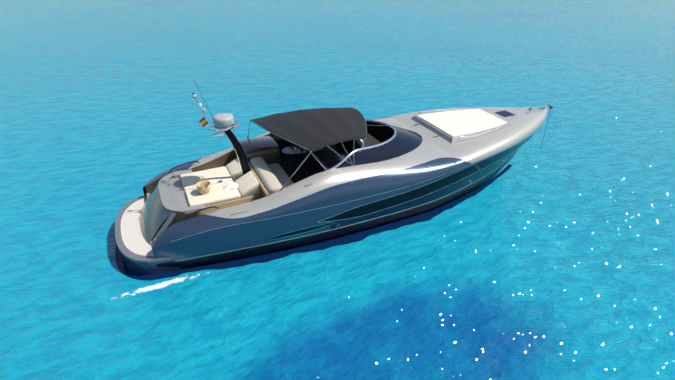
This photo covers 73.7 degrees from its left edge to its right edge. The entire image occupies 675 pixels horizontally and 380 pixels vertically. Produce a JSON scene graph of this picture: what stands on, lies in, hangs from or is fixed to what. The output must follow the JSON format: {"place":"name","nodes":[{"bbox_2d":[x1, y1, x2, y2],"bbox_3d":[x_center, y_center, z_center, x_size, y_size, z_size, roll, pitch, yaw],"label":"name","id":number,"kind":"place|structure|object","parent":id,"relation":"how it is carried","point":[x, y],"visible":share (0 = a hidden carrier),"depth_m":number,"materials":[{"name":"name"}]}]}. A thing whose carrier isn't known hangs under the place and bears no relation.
{"place":"outdoors","nodes":[
{"label":"outdoors","id":0,"kind":"place"},
{"bbox_2d":[0,0,674,379],"bbox_3d":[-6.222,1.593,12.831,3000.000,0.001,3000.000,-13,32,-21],"label":"sea","id":1,"kind":"structure","parent":0,"point":[552,256],"depth_m":15.27,"materials":[{"name":"liquid"}]},
{"bbox_2d":[115,164,511,280],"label":"boat shadow","id":2,"kind":"object","parent":1,"relation":"on","point":[124,268],"visible":0.9,"depth_m":12.76,"materials":[{"name":"blue"}]},
{"bbox_2d":[115,80,552,273],"bbox_3d":[1.114,-1.719,14.784,16.129,5.182,4.668,-13,32,-21],"label":"yacht","id":3,"kind":"object","parent":1,"relation":"on","point":[295,178],"visible":1,"depth_m":13.12,"materials":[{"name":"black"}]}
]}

